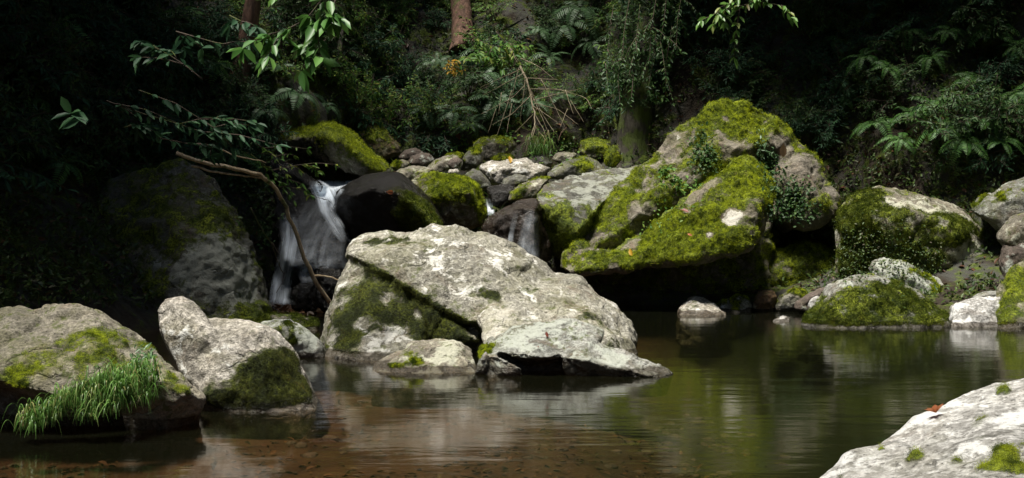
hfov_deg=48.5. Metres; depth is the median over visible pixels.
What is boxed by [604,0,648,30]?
shrub
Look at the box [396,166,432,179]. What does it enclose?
rock
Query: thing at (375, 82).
shrub
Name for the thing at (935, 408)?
fallen leaf
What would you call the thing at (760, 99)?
shrub
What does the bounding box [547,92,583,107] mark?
fern
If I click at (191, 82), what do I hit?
shrub
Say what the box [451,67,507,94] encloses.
fern
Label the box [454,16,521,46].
shrub
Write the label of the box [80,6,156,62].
shrub
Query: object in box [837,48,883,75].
fern
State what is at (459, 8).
tree
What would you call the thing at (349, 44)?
shrub
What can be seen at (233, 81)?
shrub
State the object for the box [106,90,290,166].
leafy branch
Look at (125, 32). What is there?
shrub
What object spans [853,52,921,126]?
shrub
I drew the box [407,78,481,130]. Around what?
shrub
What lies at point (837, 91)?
shrub
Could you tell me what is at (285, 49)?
shrub
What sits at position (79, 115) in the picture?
leafy plant
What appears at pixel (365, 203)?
boulder
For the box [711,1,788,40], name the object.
shrub
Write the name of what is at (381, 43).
shrub
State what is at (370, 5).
shrub
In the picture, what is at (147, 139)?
shrub
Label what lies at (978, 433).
boulder
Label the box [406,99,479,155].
shrub
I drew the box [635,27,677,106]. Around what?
leafy branch
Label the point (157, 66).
shrub
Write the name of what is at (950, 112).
shrub
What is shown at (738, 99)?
shrub
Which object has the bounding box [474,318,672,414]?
boulder
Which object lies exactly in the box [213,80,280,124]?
shrub
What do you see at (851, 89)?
shrub
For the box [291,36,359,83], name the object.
shrub
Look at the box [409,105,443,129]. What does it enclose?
fern
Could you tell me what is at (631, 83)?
leafy branch
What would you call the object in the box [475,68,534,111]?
shrub
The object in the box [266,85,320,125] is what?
fern
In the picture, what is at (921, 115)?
fern
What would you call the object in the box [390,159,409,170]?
rock
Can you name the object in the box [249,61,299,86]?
fern
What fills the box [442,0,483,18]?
shrub
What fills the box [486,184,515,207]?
rock
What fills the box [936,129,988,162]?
fern
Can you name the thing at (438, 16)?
shrub
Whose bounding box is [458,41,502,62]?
shrub
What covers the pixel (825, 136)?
shrub
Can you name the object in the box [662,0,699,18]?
shrub
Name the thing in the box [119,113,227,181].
shrub
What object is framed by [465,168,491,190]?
rock
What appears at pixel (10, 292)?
undergrowth
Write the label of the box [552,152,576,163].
rock
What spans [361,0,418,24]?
shrub
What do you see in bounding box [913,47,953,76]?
fern
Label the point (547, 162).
rock
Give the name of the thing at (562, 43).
shrub
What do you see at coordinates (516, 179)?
rock
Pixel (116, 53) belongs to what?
shrub
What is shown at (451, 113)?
fern
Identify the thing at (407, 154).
rock
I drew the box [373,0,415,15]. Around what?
shrub
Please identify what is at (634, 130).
tree
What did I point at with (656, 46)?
shrub
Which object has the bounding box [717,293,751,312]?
stone
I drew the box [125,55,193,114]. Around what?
shrub
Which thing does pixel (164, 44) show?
shrub
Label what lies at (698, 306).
stone
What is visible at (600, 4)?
shrub
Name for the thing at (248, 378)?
boulder
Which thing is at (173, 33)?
shrub
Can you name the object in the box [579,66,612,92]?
shrub
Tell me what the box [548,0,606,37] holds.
fern
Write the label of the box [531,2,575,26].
shrub
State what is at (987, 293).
rock
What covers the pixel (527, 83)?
dead branch
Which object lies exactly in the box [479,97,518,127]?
shrub
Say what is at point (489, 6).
shrub
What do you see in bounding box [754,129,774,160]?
creeper
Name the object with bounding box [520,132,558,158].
grass tuft
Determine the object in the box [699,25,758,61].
shrub
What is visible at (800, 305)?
stone
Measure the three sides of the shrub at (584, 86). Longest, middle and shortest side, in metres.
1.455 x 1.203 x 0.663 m
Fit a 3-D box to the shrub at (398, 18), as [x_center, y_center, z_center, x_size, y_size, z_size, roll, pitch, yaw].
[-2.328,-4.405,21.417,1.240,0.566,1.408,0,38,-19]
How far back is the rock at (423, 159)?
17.17 m
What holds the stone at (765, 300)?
on the ground
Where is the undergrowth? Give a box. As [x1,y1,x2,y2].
[0,0,1023,309]
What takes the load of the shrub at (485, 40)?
on the ground
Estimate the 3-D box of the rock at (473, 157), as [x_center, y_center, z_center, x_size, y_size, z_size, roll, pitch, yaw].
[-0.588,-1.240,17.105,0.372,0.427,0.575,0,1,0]
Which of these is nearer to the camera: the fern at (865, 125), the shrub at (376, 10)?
the fern at (865, 125)
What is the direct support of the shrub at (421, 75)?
on the ground
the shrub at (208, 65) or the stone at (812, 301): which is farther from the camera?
the shrub at (208, 65)
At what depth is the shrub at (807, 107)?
16.80 m
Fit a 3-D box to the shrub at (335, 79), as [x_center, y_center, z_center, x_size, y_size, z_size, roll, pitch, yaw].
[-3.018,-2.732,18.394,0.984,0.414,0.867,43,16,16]
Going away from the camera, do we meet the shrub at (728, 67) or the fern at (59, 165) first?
the fern at (59, 165)
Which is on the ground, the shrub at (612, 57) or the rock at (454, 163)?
the shrub at (612, 57)
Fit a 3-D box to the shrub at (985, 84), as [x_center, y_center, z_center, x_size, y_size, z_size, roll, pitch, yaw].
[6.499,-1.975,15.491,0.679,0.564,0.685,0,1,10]
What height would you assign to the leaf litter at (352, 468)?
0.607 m
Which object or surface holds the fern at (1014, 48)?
on the ground
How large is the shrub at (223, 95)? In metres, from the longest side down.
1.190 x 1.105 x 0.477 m
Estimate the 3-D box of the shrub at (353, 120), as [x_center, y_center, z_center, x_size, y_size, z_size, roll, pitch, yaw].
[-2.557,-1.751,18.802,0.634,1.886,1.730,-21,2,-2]
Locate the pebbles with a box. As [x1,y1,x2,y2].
[0,392,731,477]
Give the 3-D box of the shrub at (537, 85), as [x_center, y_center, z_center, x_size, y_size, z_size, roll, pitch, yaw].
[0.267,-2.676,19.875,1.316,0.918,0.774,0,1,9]
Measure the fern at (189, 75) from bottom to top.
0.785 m
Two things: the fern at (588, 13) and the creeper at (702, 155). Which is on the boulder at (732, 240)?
the creeper at (702, 155)
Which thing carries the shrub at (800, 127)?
on the ground
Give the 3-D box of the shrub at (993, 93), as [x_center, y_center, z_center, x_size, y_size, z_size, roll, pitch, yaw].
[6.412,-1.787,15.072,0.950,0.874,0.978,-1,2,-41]
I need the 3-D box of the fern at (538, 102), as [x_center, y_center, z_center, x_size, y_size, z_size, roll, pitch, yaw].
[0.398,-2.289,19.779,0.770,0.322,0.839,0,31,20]
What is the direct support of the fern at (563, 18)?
on the ground
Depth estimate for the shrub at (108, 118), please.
13.00 m
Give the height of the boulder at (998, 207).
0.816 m
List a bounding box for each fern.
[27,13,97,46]
[31,150,97,187]
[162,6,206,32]
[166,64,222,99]
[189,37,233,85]
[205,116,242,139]
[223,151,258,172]
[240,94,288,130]
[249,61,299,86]
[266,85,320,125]
[313,93,340,122]
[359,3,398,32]
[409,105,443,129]
[414,52,457,82]
[424,104,476,133]
[450,114,486,138]
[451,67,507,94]
[453,48,505,69]
[468,89,520,121]
[520,26,554,42]
[521,95,553,121]
[529,44,576,69]
[539,7,602,50]
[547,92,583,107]
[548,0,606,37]
[571,31,608,60]
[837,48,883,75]
[837,92,862,115]
[846,116,905,145]
[869,60,908,80]
[877,132,921,154]
[886,25,929,51]
[889,106,927,126]
[909,96,952,119]
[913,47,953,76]
[914,117,974,152]
[930,25,968,43]
[934,92,974,115]
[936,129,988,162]
[952,71,993,93]
[968,24,1022,47]
[971,118,1005,136]
[973,135,1023,154]
[993,83,1023,117]
[996,38,1023,65]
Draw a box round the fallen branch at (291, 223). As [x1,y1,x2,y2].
[175,150,337,305]
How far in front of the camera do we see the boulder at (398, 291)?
9.79 m
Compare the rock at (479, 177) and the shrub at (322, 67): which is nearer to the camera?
the rock at (479, 177)
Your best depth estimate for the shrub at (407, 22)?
20.92 m
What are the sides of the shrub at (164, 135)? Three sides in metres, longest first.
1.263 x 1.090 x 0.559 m
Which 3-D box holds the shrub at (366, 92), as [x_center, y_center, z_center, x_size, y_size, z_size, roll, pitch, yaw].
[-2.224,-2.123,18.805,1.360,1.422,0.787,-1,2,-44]
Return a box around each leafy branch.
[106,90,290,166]
[128,15,279,79]
[226,0,350,92]
[250,143,340,206]
[443,59,469,75]
[454,31,534,75]
[599,0,634,90]
[612,27,642,113]
[620,0,670,81]
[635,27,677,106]
[656,0,700,79]
[696,0,797,67]
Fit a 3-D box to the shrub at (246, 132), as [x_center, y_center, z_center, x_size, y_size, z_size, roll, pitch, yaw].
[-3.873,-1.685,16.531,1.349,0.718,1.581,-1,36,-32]
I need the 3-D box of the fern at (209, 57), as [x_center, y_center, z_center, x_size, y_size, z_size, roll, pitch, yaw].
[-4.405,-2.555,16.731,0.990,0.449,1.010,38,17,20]
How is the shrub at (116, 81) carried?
on the ground
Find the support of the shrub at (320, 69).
on the ground
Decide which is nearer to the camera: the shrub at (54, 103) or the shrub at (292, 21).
the shrub at (54, 103)
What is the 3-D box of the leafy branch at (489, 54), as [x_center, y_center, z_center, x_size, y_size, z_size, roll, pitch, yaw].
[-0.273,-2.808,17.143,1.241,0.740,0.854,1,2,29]
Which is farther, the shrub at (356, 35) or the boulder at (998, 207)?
the shrub at (356, 35)
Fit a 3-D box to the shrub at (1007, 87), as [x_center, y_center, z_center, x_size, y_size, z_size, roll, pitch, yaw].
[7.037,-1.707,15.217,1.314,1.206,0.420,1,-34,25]
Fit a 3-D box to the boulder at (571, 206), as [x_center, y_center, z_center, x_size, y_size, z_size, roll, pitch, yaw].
[1.108,-0.382,15.733,1.279,1.394,2.804,0,1,13]
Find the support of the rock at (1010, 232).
on the ground
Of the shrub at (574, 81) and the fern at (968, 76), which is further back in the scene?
the shrub at (574, 81)
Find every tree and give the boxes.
[229,0,260,89]
[337,1,345,60]
[448,0,474,52]
[616,0,661,167]
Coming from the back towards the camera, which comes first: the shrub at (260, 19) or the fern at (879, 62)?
the shrub at (260, 19)
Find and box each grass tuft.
[1,353,171,437]
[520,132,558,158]
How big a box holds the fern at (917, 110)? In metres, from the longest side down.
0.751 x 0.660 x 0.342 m
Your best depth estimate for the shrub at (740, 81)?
17.67 m
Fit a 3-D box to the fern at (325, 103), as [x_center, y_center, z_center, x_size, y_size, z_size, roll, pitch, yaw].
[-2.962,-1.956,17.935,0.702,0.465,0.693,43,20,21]
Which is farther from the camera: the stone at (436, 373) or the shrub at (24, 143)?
the shrub at (24, 143)
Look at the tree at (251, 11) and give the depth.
16.83 m
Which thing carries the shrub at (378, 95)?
on the ground
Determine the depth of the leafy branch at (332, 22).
8.93 m
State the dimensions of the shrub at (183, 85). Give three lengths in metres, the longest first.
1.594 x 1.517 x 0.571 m
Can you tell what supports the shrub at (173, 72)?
on the ground
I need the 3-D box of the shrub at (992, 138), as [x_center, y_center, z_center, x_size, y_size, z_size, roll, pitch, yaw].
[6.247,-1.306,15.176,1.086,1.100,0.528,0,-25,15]
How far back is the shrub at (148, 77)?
14.85 m
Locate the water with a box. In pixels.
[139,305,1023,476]
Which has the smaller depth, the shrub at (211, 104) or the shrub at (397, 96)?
the shrub at (211, 104)
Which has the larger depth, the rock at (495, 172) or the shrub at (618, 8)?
the shrub at (618, 8)
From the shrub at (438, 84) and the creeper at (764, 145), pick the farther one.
the shrub at (438, 84)
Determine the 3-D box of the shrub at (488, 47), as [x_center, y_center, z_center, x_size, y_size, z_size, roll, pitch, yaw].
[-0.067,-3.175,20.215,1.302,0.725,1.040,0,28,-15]
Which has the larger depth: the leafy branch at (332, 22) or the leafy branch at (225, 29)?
the leafy branch at (225, 29)
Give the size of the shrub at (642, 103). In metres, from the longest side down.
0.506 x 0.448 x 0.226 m
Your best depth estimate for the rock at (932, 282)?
13.85 m
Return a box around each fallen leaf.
[780,143,786,156]
[925,403,942,412]
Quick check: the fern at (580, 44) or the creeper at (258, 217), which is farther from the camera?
the fern at (580, 44)
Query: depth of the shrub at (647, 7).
17.80 m
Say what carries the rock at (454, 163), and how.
on the rock at (439, 164)
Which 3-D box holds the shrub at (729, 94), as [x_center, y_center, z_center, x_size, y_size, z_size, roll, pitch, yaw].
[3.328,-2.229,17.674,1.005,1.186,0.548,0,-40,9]
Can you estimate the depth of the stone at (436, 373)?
8.58 m
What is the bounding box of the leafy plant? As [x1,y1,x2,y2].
[51,96,87,128]
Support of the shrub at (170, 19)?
on the ground
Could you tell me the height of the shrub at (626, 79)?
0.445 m
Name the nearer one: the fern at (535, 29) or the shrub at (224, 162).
the shrub at (224, 162)
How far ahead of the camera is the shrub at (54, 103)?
12.78 m
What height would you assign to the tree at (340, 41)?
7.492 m
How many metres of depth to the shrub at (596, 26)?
21.13 m
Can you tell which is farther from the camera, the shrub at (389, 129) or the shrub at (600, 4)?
the shrub at (600, 4)
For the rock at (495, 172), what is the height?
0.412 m
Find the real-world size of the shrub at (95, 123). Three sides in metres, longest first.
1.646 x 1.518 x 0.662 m
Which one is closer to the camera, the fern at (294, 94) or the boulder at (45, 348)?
the boulder at (45, 348)
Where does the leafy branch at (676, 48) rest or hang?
attached to the tree at (634, 130)
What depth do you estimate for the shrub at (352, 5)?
19.82 m
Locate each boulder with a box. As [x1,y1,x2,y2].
[0,303,205,455]
[97,157,272,319]
[158,296,330,439]
[277,119,388,180]
[320,223,637,392]
[333,171,445,242]
[412,170,487,229]
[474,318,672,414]
[481,198,551,261]
[536,165,640,259]
[560,97,841,294]
[801,273,950,328]
[820,378,1023,477]
[832,185,988,278]
[971,177,1023,230]
[995,260,1023,328]
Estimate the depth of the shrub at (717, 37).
18.17 m
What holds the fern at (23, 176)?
on the ground
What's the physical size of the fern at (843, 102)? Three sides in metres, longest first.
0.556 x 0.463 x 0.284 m
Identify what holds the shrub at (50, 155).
on the ground
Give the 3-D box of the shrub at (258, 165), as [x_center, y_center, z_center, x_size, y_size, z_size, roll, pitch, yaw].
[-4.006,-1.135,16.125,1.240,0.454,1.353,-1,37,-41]
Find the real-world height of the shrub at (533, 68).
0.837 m
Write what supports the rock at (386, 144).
on the ground
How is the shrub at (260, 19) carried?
on the ground
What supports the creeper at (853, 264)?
attached to the boulder at (957, 231)
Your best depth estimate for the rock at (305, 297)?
13.71 m
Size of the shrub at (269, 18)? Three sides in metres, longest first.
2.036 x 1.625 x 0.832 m
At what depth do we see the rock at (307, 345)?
9.43 m
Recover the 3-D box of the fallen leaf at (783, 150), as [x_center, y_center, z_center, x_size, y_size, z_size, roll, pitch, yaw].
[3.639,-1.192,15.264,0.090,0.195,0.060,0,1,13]
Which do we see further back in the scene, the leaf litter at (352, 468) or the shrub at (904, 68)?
the shrub at (904, 68)
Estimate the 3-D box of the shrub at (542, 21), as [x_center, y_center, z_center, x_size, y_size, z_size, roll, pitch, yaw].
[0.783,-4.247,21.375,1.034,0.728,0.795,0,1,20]
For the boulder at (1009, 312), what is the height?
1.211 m
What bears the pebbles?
on the ground
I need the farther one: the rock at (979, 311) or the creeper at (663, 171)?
the creeper at (663, 171)
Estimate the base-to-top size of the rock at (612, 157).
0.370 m
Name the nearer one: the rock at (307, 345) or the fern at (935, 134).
the rock at (307, 345)
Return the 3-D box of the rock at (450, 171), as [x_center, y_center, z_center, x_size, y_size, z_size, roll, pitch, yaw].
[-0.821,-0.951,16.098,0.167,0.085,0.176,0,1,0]
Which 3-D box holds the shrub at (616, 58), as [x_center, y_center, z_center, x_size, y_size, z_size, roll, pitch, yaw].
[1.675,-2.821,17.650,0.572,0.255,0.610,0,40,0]
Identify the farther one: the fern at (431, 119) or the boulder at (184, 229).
the fern at (431, 119)
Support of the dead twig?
hanging from the boulder at (184, 229)
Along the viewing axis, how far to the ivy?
17.83 m
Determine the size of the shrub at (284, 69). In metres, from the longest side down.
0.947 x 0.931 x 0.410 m
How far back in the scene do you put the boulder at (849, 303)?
12.05 m
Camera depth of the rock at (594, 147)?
17.90 m
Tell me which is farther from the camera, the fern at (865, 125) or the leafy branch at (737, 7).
the fern at (865, 125)
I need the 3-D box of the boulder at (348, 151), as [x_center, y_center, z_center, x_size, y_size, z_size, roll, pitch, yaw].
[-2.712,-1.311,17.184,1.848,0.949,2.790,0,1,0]
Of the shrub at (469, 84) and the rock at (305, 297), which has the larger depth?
the shrub at (469, 84)
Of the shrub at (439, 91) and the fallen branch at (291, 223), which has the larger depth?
the shrub at (439, 91)
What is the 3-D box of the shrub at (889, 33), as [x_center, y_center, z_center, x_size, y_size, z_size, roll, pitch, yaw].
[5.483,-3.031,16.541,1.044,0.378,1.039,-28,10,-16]
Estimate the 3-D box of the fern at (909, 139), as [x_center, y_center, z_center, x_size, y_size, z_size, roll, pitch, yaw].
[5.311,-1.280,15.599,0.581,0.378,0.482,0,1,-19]
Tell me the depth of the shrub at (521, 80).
19.63 m
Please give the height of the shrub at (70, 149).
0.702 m
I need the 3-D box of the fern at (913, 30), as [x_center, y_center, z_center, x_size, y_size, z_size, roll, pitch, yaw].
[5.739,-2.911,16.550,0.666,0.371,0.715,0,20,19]
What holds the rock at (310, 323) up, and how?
on the ground
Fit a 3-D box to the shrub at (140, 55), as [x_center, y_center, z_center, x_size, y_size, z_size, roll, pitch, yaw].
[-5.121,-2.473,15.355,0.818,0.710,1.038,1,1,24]
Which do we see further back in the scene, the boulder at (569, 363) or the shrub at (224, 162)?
the shrub at (224, 162)
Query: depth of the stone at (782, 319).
12.56 m
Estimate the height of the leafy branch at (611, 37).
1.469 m
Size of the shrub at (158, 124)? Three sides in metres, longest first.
2.087 x 1.932 x 0.743 m
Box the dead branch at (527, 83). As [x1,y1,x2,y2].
[482,48,590,154]
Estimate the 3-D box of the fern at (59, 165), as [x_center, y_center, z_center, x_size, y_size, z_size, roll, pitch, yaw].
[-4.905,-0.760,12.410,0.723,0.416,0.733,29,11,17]
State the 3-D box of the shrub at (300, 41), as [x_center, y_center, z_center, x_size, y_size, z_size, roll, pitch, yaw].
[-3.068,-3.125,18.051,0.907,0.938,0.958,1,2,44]
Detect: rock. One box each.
[250,310,319,330]
[259,319,325,390]
[264,158,322,193]
[290,266,341,312]
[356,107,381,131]
[356,126,402,159]
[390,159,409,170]
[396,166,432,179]
[399,148,423,160]
[408,153,434,166]
[428,151,463,171]
[447,157,461,168]
[448,169,459,173]
[461,143,484,170]
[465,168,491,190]
[473,134,515,160]
[479,158,549,184]
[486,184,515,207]
[491,152,515,160]
[502,174,527,185]
[508,175,550,200]
[527,155,552,166]
[546,155,604,178]
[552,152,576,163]
[578,136,610,158]
[603,144,621,167]
[769,240,835,285]
[868,257,943,295]
[949,296,999,326]
[972,291,995,297]
[996,212,1023,245]
[998,243,1023,276]
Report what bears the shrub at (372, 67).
on the ground
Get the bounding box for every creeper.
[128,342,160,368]
[225,134,287,251]
[427,111,580,163]
[639,178,704,241]
[658,161,691,195]
[681,121,725,179]
[750,149,825,236]
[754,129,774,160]
[829,210,949,307]
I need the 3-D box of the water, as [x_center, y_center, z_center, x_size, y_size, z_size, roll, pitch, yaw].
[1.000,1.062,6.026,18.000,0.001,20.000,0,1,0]
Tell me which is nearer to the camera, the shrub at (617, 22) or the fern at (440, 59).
the shrub at (617, 22)
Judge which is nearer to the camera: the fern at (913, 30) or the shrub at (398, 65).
the fern at (913, 30)
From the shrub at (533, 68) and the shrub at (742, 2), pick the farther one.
the shrub at (533, 68)
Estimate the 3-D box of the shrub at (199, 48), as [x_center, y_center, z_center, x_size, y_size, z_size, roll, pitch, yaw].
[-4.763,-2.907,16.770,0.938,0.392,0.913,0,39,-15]
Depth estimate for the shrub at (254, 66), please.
16.91 m
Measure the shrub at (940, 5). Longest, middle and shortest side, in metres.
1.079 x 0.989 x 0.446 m
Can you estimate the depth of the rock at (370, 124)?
19.20 m
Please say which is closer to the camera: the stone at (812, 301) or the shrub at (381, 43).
the stone at (812, 301)
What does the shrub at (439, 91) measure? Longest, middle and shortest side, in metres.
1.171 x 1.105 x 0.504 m
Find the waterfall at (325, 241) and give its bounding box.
[271,188,349,305]
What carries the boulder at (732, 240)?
on the ground
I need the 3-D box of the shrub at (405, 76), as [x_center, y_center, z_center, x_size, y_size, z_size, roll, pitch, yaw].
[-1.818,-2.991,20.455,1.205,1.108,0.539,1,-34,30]
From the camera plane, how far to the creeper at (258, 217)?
15.81 m
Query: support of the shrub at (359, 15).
on the ground
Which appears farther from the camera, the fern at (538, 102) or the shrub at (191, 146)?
the fern at (538, 102)
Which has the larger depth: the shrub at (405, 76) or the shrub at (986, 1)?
the shrub at (405, 76)
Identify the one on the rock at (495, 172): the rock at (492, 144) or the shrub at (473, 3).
the rock at (492, 144)
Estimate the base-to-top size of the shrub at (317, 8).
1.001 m
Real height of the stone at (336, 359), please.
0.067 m
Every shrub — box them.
[0,0,108,104]
[0,64,100,142]
[0,81,63,161]
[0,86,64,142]
[0,86,93,166]
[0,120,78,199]
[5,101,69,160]
[8,84,86,112]
[22,76,141,154]
[24,101,111,161]
[25,0,146,60]
[58,59,202,154]
[60,109,151,178]
[62,2,184,86]
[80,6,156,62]
[81,74,192,156]
[89,39,185,136]
[94,4,176,74]
[98,47,164,102]
[108,2,224,58]
[108,2,225,84]
[110,35,167,79]
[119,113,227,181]
[121,0,199,60]
[123,46,179,101]
[125,37,177,86]
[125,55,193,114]
[126,74,191,126]
[127,71,217,132]
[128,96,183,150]
[129,1,208,85]
[142,83,242,164]
[151,48,192,87]
[169,46,199,97]
[173,80,238,124]
[177,27,215,55]
[179,122,251,188]
[181,0,257,67]
[181,0,287,55]
[182,0,243,26]
[198,58,269,108]
[198,132,265,182]
[203,27,264,87]
[205,68,279,120]
[210,67,295,133]
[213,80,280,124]
[213,125,278,166]
[214,91,298,147]
[222,0,272,32]
[224,44,285,75]
[228,0,285,13]
[249,44,280,74]
[257,55,316,76]
[265,0,307,34]
[266,28,301,63]
[281,35,334,76]
[282,13,351,70]
[289,0,353,22]
[290,32,335,76]
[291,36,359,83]
[302,0,326,20]
[316,62,355,88]
[321,33,369,76]
[331,42,411,103]
[332,15,371,72]
[332,23,407,61]
[333,0,388,28]
[333,62,407,143]
[338,80,378,150]
[341,0,371,52]
[341,63,374,103]
[343,11,367,42]
[345,1,389,63]
[345,67,401,137]
[349,48,401,97]
[351,63,393,100]
[357,0,381,13]
[357,87,414,138]
[359,70,400,131]
[360,0,397,20]
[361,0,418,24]
[365,25,406,63]
[368,5,415,52]
[369,0,421,25]
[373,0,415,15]
[376,44,420,85]
[376,73,423,128]
[385,46,436,91]
[396,75,455,107]
[404,60,438,87]
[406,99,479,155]
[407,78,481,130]
[418,62,467,95]
[422,4,451,28]
[428,0,478,19]
[430,0,445,7]
[436,53,501,101]
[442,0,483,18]
[446,41,501,66]
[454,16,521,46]
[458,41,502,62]
[460,19,519,59]
[464,80,529,132]
[472,0,516,23]
[474,36,545,77]
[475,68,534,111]
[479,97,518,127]
[484,17,534,51]
[497,78,527,105]
[499,61,559,104]
[509,49,565,85]
[525,0,583,29]
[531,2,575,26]
[541,14,587,48]
[553,63,614,104]
[561,69,599,107]
[576,5,618,33]
[578,83,612,113]
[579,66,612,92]
[585,0,613,17]
[589,80,621,129]
[593,42,630,65]
[594,39,624,66]
[600,51,669,113]
[602,41,635,67]
[603,0,639,16]
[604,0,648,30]
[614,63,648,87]
[616,0,711,30]
[626,32,666,59]
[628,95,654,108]
[637,0,672,15]
[640,0,726,49]
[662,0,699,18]
[674,35,753,83]
[695,66,756,104]
[697,67,778,108]
[698,12,747,43]
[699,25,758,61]
[702,28,780,94]
[703,0,750,18]
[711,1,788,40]
[732,25,789,74]
[733,81,770,108]
[763,105,822,136]
[772,87,843,130]
[776,88,836,129]
[797,37,879,111]
[799,94,850,152]
[823,47,880,105]
[840,59,886,114]
[842,7,918,47]
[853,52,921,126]
[867,23,937,75]
[892,75,985,140]
[907,0,963,40]
[922,0,1015,51]
[922,118,983,183]
[938,104,1016,174]
[946,73,1023,135]
[947,0,1018,41]
[957,92,1023,139]
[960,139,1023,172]
[962,74,1005,107]
[969,41,1023,101]
[973,0,1008,6]
[997,81,1016,105]
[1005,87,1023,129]
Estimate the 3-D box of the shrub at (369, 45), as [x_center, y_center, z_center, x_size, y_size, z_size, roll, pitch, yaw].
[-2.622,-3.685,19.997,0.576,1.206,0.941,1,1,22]
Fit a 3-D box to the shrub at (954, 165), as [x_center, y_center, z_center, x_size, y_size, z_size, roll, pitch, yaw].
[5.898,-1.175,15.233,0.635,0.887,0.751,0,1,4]
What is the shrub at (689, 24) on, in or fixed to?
on the ground
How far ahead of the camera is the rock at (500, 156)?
17.27 m
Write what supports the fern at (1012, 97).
on the ground
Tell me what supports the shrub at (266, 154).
on the ground
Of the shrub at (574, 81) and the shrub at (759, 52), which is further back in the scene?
the shrub at (574, 81)
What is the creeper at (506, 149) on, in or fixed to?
on the ground
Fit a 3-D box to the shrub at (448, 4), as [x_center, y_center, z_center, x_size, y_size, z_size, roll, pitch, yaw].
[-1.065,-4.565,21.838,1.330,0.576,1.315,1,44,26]
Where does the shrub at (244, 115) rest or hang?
on the ground
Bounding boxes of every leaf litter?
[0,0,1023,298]
[0,391,778,477]
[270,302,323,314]
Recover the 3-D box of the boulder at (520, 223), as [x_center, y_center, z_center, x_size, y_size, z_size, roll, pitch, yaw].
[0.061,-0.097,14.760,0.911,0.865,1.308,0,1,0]
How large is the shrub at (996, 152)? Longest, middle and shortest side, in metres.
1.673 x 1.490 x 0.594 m
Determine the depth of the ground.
14.83 m
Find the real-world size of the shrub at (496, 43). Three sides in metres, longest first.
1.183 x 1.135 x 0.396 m
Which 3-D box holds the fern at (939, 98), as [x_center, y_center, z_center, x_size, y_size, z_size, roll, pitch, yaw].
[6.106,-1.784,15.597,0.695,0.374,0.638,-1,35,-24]
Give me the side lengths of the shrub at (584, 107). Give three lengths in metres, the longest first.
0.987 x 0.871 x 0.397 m
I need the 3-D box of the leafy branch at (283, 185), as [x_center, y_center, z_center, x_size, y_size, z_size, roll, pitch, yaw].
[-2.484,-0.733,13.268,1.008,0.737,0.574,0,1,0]
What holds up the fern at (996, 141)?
on the ground
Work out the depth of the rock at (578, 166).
16.55 m
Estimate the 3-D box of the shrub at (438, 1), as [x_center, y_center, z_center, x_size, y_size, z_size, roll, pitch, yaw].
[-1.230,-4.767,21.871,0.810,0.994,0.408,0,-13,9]
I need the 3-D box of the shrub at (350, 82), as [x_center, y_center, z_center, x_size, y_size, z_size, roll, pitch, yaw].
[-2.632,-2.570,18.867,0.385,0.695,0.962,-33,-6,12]
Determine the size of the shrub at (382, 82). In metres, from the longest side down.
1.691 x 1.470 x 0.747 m
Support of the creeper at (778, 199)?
attached to the boulder at (732, 240)
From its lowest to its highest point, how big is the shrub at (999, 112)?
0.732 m
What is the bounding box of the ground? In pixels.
[0,0,1023,477]
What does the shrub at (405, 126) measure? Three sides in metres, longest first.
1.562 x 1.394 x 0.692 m
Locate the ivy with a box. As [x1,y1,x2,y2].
[578,0,688,106]
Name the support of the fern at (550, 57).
on the ground
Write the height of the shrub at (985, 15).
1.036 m
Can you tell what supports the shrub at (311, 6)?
on the ground
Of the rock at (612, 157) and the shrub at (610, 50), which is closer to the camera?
the rock at (612, 157)
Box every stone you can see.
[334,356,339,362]
[371,338,476,408]
[677,296,725,316]
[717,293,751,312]
[752,289,776,310]
[773,316,789,322]
[775,287,807,310]
[794,287,823,312]
[808,296,818,307]
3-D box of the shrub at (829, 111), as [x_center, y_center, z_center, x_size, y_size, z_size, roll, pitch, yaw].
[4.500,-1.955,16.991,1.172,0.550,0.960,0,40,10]
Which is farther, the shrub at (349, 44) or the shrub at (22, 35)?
the shrub at (349, 44)
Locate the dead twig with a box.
[250,207,283,292]
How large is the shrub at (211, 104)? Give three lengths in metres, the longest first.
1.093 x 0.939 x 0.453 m
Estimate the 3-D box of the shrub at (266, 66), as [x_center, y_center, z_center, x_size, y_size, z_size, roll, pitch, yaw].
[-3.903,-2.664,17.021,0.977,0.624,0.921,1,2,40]
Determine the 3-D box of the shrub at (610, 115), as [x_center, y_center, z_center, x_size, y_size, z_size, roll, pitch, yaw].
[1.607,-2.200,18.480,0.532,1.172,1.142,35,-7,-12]

